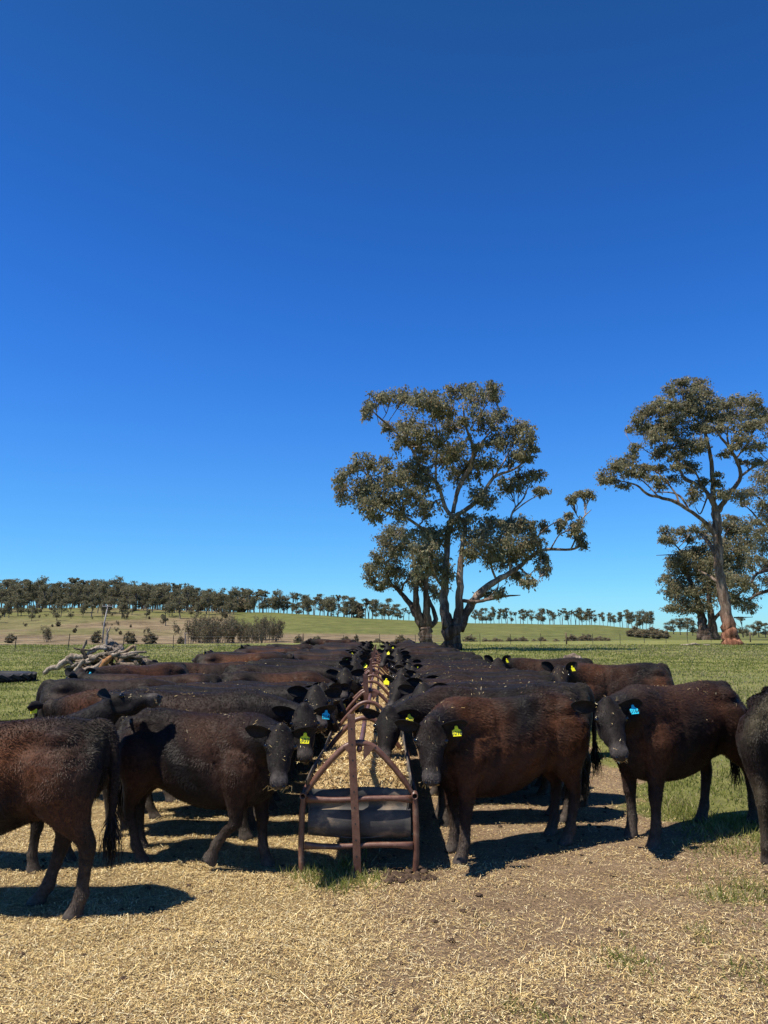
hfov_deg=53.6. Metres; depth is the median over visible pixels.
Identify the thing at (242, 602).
bush
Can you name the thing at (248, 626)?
shrub
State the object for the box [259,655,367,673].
cow
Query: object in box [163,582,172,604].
gum tree
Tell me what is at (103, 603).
gum tree
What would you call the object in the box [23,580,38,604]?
gum tree
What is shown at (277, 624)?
shrub
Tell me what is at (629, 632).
bush
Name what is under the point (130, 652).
dead branch
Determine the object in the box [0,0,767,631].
sky
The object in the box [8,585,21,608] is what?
gum tree
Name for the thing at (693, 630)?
gum tree
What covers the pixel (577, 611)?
gum tree
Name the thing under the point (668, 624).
gum tree
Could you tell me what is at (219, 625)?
shrub
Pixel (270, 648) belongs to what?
cow
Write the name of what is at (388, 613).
gum tree
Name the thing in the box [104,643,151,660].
dead branch
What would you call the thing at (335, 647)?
cow
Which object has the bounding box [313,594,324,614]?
gum tree
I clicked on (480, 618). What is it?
gum tree
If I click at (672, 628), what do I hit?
gum tree
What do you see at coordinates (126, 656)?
dead branch
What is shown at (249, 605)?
gum tree
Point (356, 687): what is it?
cow
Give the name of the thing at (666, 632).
bush
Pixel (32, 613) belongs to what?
gum tree
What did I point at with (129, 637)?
bush
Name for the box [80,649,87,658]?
dead branch
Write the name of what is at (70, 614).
gum tree
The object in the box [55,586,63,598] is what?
gum tree
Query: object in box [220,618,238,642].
shrub
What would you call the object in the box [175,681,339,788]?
cow
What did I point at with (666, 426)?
gum tree
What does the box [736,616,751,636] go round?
gum tree
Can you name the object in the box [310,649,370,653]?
cow
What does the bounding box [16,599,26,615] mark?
gum tree
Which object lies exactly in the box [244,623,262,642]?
shrub
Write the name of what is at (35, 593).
gum tree
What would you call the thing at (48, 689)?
cow
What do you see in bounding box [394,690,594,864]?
cow
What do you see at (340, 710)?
cow
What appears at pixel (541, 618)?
gum tree
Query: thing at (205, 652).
cow
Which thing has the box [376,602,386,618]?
gum tree
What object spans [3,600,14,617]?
gum tree
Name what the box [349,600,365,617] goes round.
bush
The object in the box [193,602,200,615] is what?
gum tree
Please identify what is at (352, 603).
gum tree
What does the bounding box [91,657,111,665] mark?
dead branch
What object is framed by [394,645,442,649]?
cow
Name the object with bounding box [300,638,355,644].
cow
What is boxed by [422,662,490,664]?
cow
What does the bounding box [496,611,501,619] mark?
gum tree
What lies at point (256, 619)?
shrub
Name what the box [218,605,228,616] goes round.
gum tree
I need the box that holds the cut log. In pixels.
[563,653,582,658]
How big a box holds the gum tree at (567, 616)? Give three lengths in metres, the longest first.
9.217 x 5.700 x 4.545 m
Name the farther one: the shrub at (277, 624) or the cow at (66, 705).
the shrub at (277, 624)
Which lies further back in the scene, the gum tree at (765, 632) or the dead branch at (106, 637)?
the gum tree at (765, 632)
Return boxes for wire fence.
[0,632,750,649]
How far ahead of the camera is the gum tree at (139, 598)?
337.42 m
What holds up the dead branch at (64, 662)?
on the ground at (300, 624)
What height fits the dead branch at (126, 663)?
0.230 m
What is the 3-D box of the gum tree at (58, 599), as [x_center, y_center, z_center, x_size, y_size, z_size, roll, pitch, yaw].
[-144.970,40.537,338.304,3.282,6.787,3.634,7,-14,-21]
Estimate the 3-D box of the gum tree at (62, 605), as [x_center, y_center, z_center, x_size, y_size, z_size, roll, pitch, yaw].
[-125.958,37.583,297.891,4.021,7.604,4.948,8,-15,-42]
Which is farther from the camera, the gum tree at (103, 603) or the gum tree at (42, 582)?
the gum tree at (42, 582)
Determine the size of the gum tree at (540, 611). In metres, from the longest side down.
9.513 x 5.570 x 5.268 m
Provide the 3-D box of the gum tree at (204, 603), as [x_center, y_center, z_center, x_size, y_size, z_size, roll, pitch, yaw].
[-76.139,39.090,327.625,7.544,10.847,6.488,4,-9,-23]
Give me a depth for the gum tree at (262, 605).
376.40 m
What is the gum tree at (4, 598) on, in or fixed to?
on the ground at (300, 624)
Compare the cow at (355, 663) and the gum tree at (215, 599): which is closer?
the cow at (355, 663)
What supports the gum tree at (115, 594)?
on the ground at (300, 624)
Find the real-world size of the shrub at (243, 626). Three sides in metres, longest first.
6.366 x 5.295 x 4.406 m
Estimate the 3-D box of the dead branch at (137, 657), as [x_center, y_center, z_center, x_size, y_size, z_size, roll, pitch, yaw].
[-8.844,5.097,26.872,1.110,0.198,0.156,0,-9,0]
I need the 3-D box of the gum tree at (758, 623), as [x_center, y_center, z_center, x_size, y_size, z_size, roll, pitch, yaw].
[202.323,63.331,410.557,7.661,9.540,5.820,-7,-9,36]
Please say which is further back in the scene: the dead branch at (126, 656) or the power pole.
the power pole
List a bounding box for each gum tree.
[0,579,16,595]
[0,590,6,607]
[1,581,15,602]
[1,596,9,616]
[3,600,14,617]
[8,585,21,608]
[11,598,23,615]
[12,588,27,602]
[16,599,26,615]
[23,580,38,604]
[24,591,32,607]
[28,607,34,620]
[30,598,40,615]
[32,582,40,606]
[32,591,40,607]
[36,575,49,585]
[38,598,46,608]
[39,583,52,608]
[41,591,51,607]
[47,586,59,608]
[51,603,60,620]
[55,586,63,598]
[55,596,61,608]
[58,581,68,599]
[59,598,67,614]
[63,583,77,606]
[66,607,74,616]
[68,577,79,606]
[69,592,82,607]
[71,583,91,606]
[77,580,90,607]
[80,603,86,614]
[81,586,91,600]
[81,593,89,607]
[84,592,102,616]
[85,579,99,605]
[86,585,95,602]
[93,584,108,612]
[96,580,108,596]
[98,600,108,617]
[101,597,116,610]
[104,589,117,604]
[108,584,121,607]
[109,575,123,606]
[116,599,122,613]
[117,587,133,601]
[117,602,129,618]
[118,584,131,597]
[121,595,130,603]
[126,585,143,610]
[129,598,136,611]
[137,584,157,609]
[137,595,142,608]
[138,592,148,609]
[144,602,151,615]
[147,591,161,611]
[155,585,171,606]
[155,588,168,608]
[160,604,168,625]
[162,587,182,612]
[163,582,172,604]
[167,600,174,612]
[170,595,189,618]
[179,583,203,610]
[179,585,195,611]
[188,603,193,614]
[190,592,200,610]
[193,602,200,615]
[200,591,214,613]
[204,588,213,610]
[209,591,216,612]
[212,588,229,611]
[212,592,224,612]
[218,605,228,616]
[223,590,235,605]
[230,586,240,596]
[231,589,238,612]
[233,603,240,613]
[238,588,256,611]
[243,590,253,612]
[250,596,257,611]
[254,589,269,610]
[255,591,269,612]
[268,588,286,612]
[269,597,277,612]
[282,596,290,612]
[288,592,298,613]
[294,602,302,613]
[298,595,311,613]
[299,594,312,614]
[302,601,313,614]
[312,594,321,614]
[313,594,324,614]
[319,596,337,615]
[322,595,336,615]
[323,599,330,615]
[331,380,597,649]
[336,595,340,616]
[337,595,347,616]
[342,596,358,617]
[342,605,350,616]
[360,523,440,642]
[361,598,368,618]
[369,599,379,618]
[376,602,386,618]
[382,607,387,614]
[384,598,392,618]
[390,604,398,619]
[392,604,401,619]
[470,609,478,622]
[478,608,485,622]
[482,608,489,622]
[487,611,493,623]
[490,606,496,619]
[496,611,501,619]
[501,609,507,623]
[518,608,528,623]
[518,609,523,623]
[527,610,534,623]
[538,608,544,621]
[538,609,545,623]
[564,611,569,624]
[573,610,578,624]
[576,611,584,624]
[584,610,592,622]
[586,608,595,624]
[593,375,767,644]
[599,612,604,625]
[607,612,613,623]
[616,612,622,622]
[623,609,634,627]
[625,611,636,627]
[635,611,645,625]
[636,609,644,628]
[642,611,649,624]
[645,611,654,627]
[655,514,767,639]
[663,622,672,630]
[669,619,676,633]
[672,618,686,634]
[683,617,697,634]
[689,620,695,635]
[733,462,767,599]
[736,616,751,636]
[741,627,749,635]
[750,624,758,637]
[753,621,765,636]
[760,623,767,636]
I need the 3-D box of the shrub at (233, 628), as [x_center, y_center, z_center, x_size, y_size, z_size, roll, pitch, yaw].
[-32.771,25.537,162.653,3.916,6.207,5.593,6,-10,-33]
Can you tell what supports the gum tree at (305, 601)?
on the ground at (300, 624)
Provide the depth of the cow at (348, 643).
29.47 m
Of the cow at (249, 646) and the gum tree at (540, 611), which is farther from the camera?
the gum tree at (540, 611)
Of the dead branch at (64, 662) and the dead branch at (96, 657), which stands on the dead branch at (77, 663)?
the dead branch at (96, 657)
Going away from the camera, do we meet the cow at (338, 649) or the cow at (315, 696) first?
the cow at (315, 696)
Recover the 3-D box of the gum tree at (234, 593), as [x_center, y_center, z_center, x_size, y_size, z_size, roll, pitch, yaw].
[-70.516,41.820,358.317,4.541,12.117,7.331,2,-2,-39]
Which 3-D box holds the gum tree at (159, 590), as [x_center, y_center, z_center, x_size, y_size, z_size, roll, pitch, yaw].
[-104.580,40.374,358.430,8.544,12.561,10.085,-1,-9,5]
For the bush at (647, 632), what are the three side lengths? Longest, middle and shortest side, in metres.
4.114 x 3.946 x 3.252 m
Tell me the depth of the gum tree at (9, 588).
377.36 m
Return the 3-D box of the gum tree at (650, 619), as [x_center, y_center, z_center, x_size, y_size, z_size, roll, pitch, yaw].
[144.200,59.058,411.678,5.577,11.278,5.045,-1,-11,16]
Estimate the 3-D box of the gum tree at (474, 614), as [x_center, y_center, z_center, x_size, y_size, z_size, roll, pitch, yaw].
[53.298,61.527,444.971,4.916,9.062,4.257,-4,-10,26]
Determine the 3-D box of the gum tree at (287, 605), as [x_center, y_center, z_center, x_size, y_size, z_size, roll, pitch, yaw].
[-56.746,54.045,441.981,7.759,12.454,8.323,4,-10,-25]
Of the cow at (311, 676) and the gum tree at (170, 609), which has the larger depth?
the gum tree at (170, 609)
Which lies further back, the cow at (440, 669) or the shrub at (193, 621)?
the shrub at (193, 621)
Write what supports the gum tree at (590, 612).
on the ground at (300, 624)
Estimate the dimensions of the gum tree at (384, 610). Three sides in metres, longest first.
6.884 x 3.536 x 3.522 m
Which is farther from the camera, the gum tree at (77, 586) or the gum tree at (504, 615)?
the gum tree at (504, 615)
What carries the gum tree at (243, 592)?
on the ground at (300, 624)
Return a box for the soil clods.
[0,794,767,1023]
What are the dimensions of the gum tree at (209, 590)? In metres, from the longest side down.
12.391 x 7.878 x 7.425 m
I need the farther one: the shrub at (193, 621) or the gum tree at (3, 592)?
the gum tree at (3, 592)
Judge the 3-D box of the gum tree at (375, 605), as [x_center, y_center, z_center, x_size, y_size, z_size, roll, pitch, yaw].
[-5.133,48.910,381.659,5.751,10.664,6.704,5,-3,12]
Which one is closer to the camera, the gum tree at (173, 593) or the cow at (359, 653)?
the cow at (359, 653)
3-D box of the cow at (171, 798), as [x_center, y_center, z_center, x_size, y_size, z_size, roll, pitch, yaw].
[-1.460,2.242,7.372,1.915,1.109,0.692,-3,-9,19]
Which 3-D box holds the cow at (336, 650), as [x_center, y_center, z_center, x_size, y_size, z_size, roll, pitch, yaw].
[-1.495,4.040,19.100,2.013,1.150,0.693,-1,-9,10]
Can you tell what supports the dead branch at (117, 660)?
on the dead branch at (100, 659)
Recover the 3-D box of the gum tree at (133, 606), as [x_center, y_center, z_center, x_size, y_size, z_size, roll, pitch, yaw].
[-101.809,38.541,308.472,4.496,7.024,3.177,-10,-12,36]
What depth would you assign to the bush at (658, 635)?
218.94 m
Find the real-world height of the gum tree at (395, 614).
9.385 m
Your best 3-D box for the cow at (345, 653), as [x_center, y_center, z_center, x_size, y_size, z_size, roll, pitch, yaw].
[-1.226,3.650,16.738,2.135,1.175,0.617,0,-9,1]
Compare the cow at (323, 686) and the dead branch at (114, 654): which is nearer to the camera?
the cow at (323, 686)
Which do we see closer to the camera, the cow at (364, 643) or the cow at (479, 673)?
the cow at (479, 673)
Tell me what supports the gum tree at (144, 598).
on the ground at (300, 624)
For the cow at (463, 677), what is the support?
on the ground at (300, 624)
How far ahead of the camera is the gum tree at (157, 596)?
357.00 m
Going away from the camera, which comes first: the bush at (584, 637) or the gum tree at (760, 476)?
the gum tree at (760, 476)
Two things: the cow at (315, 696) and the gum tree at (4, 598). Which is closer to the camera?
the cow at (315, 696)
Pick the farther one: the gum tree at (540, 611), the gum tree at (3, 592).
the gum tree at (540, 611)
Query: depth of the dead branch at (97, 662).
26.73 m
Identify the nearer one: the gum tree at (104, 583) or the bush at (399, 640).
the bush at (399, 640)
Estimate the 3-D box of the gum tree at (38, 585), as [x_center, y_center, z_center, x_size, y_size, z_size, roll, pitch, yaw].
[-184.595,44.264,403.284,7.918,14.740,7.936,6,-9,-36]
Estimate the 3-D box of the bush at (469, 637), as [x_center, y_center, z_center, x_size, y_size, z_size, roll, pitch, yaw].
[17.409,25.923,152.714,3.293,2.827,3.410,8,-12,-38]
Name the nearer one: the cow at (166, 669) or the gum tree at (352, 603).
the cow at (166, 669)
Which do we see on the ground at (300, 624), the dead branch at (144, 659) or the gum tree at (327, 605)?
the gum tree at (327, 605)
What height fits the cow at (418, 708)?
1.168 m
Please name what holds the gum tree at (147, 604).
on the ground at (300, 624)
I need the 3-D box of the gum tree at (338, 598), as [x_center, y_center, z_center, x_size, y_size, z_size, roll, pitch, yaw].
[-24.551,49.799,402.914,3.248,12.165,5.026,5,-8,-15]
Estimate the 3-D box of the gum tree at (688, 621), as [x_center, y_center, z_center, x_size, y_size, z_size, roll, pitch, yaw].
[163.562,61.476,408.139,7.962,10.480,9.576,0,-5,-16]
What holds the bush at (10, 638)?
on the ground at (300, 624)
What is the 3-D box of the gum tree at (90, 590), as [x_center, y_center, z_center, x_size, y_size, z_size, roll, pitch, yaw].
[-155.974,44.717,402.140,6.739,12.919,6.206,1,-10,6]
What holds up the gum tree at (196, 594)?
on the ground at (300, 624)
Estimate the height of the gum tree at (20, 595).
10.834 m
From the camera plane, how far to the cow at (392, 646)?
25.51 m
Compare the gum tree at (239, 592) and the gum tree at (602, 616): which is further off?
the gum tree at (602, 616)
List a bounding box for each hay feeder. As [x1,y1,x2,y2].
[298,675,418,874]
[352,660,390,713]
[364,652,390,684]
[371,648,389,670]
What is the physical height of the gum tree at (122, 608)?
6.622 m
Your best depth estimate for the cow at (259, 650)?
18.61 m
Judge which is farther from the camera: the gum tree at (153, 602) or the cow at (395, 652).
the gum tree at (153, 602)
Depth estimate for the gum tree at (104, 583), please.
409.97 m
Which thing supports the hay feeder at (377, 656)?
on the ground at (300, 624)
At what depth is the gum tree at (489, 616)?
416.34 m
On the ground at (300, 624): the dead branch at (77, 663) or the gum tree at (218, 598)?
the gum tree at (218, 598)
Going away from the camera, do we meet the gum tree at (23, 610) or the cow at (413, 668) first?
the cow at (413, 668)
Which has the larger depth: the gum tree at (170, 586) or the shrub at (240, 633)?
the gum tree at (170, 586)
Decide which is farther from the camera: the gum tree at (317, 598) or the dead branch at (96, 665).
the gum tree at (317, 598)
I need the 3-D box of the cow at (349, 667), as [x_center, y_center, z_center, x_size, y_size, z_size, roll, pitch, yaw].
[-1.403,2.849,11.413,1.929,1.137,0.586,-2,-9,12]
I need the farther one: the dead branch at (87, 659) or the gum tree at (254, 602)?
the gum tree at (254, 602)
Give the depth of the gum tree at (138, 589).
337.24 m
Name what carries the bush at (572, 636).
on the ground at (300, 624)
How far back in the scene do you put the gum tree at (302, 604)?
417.94 m
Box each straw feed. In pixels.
[311,712,408,788]
[356,684,388,711]
[368,670,389,685]
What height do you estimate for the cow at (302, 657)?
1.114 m
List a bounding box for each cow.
[0,715,123,921]
[26,688,162,873]
[27,689,182,802]
[33,677,176,717]
[64,662,188,677]
[68,671,221,683]
[94,688,335,840]
[115,706,315,866]
[136,684,341,819]
[140,659,246,675]
[163,685,280,802]
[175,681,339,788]
[191,650,285,661]
[193,653,298,663]
[208,681,346,774]
[218,652,282,653]
[220,670,360,754]
[223,663,364,750]
[223,680,350,767]
[233,644,308,651]
[234,648,312,652]
[240,664,363,746]
[246,659,369,736]
[247,647,296,649]
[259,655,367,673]
[266,644,313,648]
[286,651,368,666]
[288,681,340,778]
[294,654,368,674]
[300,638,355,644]
[302,649,365,650]
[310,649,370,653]
[311,645,375,658]
[313,650,363,652]
[316,644,372,649]
[324,641,371,643]
[325,642,372,644]
[335,664,353,670]
[346,651,368,655]
[360,683,592,826]
[373,679,549,795]
[377,649,453,667]
[380,643,435,649]
[381,674,545,785]
[385,649,475,667]
[385,667,518,705]
[386,648,457,668]
[386,654,483,661]
[387,664,505,697]
[389,660,421,676]
[390,668,422,678]
[393,642,436,643]
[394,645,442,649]
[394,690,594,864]
[395,663,489,669]
[396,659,485,662]
[397,681,603,806]
[399,666,420,670]
[404,669,553,678]
[420,660,486,662]
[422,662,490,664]
[433,673,555,681]
[484,655,592,672]
[541,661,674,702]
[570,680,757,849]
[735,686,767,865]
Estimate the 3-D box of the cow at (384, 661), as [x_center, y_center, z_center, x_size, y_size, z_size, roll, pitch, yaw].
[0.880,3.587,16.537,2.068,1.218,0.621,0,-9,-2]
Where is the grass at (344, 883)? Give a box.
[0,643,767,1023]
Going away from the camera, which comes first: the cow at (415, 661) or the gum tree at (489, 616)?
the cow at (415, 661)
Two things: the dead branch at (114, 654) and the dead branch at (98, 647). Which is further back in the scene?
the dead branch at (98, 647)
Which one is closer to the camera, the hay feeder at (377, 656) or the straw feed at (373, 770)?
the straw feed at (373, 770)
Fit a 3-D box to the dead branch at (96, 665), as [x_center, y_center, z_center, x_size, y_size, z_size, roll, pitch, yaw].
[-10.058,5.307,26.100,0.944,0.492,0.177,0,-9,0]
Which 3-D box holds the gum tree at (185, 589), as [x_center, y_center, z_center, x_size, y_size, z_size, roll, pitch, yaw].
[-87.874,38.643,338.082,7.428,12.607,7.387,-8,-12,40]
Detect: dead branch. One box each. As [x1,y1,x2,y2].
[42,653,94,674]
[71,661,90,667]
[73,652,105,669]
[73,659,84,671]
[74,647,94,650]
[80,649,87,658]
[82,660,101,669]
[87,645,107,654]
[88,661,113,665]
[89,654,105,660]
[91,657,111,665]
[98,655,112,666]
[104,627,110,644]
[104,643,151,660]
[108,638,124,649]
[111,651,125,656]
[114,654,124,664]
[115,652,141,661]
[117,653,137,658]
[120,651,146,654]
[120,662,134,665]
[124,645,136,652]
[129,655,149,658]
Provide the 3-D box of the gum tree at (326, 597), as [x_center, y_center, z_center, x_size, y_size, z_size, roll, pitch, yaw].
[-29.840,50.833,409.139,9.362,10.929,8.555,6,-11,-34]
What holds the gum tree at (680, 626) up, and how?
on the ground at (300, 624)
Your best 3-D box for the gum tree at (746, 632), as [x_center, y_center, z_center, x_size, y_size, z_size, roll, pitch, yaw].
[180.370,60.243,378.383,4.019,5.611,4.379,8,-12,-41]
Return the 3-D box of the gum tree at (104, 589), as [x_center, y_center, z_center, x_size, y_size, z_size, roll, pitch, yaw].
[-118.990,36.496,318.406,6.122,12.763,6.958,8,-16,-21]
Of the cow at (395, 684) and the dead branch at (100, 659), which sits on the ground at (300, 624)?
the cow at (395, 684)
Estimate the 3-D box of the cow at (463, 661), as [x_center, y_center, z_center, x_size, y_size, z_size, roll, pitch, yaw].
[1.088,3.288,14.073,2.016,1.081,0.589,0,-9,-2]
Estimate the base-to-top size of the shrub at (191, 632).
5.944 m
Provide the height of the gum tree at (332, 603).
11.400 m
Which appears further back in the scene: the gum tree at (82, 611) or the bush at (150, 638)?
the gum tree at (82, 611)
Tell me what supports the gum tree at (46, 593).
on the ground at (300, 624)
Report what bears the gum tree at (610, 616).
on the ground at (300, 624)
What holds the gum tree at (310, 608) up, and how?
on the ground at (300, 624)
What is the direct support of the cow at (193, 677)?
on the ground at (300, 624)
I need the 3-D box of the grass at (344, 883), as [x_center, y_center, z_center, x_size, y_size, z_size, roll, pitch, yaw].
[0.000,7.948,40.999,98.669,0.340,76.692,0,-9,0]
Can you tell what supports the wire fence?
on the ground at (300, 624)
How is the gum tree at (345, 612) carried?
on the ground at (300, 624)
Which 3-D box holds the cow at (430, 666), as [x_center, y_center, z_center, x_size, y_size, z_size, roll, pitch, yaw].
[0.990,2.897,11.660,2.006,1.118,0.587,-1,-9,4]
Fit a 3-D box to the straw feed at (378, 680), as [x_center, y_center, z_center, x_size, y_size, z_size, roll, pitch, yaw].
[-0.217,3.728,16.973,0.748,0.255,4.410,0,-9,0]
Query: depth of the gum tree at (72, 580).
426.27 m
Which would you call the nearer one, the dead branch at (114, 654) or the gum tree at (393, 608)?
the dead branch at (114, 654)
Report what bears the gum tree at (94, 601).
on the ground at (300, 624)
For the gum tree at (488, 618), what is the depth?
417.54 m
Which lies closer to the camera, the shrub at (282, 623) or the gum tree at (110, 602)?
the shrub at (282, 623)
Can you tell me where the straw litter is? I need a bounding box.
[0,733,767,1023]
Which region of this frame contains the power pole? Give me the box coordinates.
[102,605,112,642]
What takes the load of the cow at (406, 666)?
on the ground at (300, 624)
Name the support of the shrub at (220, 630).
on the ground at (300, 624)
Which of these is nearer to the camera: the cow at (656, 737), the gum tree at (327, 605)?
the cow at (656, 737)
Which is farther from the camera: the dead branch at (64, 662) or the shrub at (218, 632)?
the shrub at (218, 632)
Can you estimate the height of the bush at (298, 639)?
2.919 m
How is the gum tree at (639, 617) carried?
on the ground at (300, 624)
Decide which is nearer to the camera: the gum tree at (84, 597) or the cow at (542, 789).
the cow at (542, 789)
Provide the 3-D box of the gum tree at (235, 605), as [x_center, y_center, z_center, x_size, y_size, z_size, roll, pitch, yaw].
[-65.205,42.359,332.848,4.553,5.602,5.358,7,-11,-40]
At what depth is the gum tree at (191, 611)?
310.28 m
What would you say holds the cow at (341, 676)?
on the ground at (300, 624)
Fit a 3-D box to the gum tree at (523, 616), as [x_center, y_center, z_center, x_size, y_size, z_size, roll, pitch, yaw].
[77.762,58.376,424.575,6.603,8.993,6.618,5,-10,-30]
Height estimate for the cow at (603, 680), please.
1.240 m
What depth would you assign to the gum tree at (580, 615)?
426.23 m
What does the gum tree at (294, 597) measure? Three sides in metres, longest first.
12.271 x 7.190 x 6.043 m
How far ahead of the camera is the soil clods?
4.62 m
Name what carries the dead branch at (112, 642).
on the dead branch at (144, 659)
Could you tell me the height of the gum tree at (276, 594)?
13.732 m
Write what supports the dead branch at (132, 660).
on the dead branch
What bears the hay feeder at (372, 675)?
on the ground at (300, 624)
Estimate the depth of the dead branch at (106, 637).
27.20 m
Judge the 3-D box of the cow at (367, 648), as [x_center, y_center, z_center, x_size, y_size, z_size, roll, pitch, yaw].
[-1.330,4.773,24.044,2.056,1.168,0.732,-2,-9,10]
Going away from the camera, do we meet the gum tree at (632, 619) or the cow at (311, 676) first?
the cow at (311, 676)
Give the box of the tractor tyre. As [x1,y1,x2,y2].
[0,671,36,682]
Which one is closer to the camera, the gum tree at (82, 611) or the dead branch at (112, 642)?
the dead branch at (112, 642)
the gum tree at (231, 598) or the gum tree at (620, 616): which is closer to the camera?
the gum tree at (231, 598)
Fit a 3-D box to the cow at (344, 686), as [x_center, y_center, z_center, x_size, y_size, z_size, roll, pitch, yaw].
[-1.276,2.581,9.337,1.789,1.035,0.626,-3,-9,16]
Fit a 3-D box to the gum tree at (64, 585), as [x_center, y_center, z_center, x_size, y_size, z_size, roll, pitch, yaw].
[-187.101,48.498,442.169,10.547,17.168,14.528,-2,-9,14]
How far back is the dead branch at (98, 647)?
26.81 m
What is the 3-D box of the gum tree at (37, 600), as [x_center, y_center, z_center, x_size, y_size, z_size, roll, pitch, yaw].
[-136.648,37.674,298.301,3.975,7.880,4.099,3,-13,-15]
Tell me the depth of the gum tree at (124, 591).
365.78 m
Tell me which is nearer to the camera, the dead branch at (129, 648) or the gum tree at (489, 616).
the dead branch at (129, 648)
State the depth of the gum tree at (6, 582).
436.37 m
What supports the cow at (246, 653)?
on the ground at (300, 624)
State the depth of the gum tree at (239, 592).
402.25 m
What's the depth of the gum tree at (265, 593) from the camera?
412.06 m
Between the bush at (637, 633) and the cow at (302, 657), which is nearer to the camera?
the cow at (302, 657)
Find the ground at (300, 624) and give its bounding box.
[0,608,767,1023]
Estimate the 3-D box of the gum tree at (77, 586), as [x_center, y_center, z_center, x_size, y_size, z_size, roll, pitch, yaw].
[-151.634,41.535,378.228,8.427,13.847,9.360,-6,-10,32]
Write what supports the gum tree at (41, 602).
on the ground at (300, 624)
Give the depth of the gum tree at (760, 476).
99.94 m
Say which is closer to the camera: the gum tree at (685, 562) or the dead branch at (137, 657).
the dead branch at (137, 657)
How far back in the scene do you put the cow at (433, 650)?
19.81 m
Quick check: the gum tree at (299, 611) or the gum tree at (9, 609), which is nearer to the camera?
the gum tree at (9, 609)
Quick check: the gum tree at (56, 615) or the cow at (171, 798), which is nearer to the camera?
the cow at (171, 798)
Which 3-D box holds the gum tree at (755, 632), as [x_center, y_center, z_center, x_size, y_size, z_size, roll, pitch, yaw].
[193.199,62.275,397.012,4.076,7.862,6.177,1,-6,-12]
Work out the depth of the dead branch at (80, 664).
26.15 m
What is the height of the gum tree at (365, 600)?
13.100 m
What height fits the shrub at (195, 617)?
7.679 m
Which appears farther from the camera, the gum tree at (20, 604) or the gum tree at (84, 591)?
the gum tree at (84, 591)
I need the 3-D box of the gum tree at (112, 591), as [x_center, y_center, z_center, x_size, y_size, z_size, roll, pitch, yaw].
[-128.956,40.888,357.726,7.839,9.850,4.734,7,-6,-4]
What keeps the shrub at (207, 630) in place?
on the ground at (300, 624)
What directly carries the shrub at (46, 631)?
on the ground at (300, 624)
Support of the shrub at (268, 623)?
on the ground at (300, 624)
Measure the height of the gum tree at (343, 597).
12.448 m
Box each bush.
[4,632,16,642]
[89,631,101,642]
[123,631,137,642]
[141,631,157,643]
[176,636,186,643]
[235,596,248,611]
[293,634,301,642]
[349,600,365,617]
[357,611,363,618]
[392,635,405,641]
[462,634,477,641]
[492,637,500,641]
[564,633,578,640]
[575,633,594,640]
[624,629,633,636]
[632,629,646,637]
[641,629,650,637]
[647,630,663,638]
[659,630,670,638]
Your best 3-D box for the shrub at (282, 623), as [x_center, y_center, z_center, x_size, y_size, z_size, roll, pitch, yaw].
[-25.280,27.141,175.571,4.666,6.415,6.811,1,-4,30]
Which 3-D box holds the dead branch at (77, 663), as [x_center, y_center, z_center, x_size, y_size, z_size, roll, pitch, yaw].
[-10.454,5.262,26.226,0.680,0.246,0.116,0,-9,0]
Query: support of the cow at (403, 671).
on the ground at (300, 624)
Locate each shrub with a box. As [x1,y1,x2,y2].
[40,625,52,641]
[172,618,200,643]
[189,616,203,642]
[193,611,206,641]
[196,621,210,643]
[200,614,229,643]
[202,614,234,642]
[202,616,233,642]
[208,622,222,643]
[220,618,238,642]
[221,619,239,643]
[221,619,245,643]
[236,623,251,642]
[239,620,256,641]
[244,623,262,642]
[253,615,267,636]
[255,622,270,642]
[259,616,272,637]
[260,617,285,640]
[269,616,283,641]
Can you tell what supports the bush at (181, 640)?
on the ground at (300, 624)
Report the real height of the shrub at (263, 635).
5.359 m
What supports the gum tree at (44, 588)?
on the ground at (300, 624)
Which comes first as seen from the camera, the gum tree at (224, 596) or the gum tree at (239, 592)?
the gum tree at (224, 596)
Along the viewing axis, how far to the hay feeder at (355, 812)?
5.25 m
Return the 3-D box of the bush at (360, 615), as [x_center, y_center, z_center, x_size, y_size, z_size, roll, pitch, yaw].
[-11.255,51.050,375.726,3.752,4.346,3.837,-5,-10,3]
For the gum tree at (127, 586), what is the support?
on the ground at (300, 624)
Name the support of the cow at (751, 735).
on the ground at (300, 624)
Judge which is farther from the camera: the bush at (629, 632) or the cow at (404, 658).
the bush at (629, 632)
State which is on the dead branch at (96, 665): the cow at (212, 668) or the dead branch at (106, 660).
the dead branch at (106, 660)
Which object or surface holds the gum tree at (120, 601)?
on the ground at (300, 624)
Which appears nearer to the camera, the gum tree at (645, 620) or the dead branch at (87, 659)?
the dead branch at (87, 659)
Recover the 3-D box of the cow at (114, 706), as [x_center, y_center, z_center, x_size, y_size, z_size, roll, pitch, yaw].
[-2.542,1.875,5.406,1.907,1.238,0.511,0,-9,-2]
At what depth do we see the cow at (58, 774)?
4.43 m
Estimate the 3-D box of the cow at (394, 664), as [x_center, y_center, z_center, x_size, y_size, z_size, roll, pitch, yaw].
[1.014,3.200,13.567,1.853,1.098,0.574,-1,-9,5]
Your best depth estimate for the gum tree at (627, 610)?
432.70 m
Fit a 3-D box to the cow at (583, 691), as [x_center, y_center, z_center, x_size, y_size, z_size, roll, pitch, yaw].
[1.129,2.220,7.360,2.006,1.150,0.705,1,-9,-8]
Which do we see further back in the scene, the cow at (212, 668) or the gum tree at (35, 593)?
the gum tree at (35, 593)
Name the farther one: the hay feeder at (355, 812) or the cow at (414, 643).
the cow at (414, 643)
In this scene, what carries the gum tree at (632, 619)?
on the ground at (300, 624)
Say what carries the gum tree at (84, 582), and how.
on the ground at (300, 624)
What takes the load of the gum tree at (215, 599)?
on the ground at (300, 624)
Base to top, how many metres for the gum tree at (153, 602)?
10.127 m
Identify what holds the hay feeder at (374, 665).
on the ground at (300, 624)

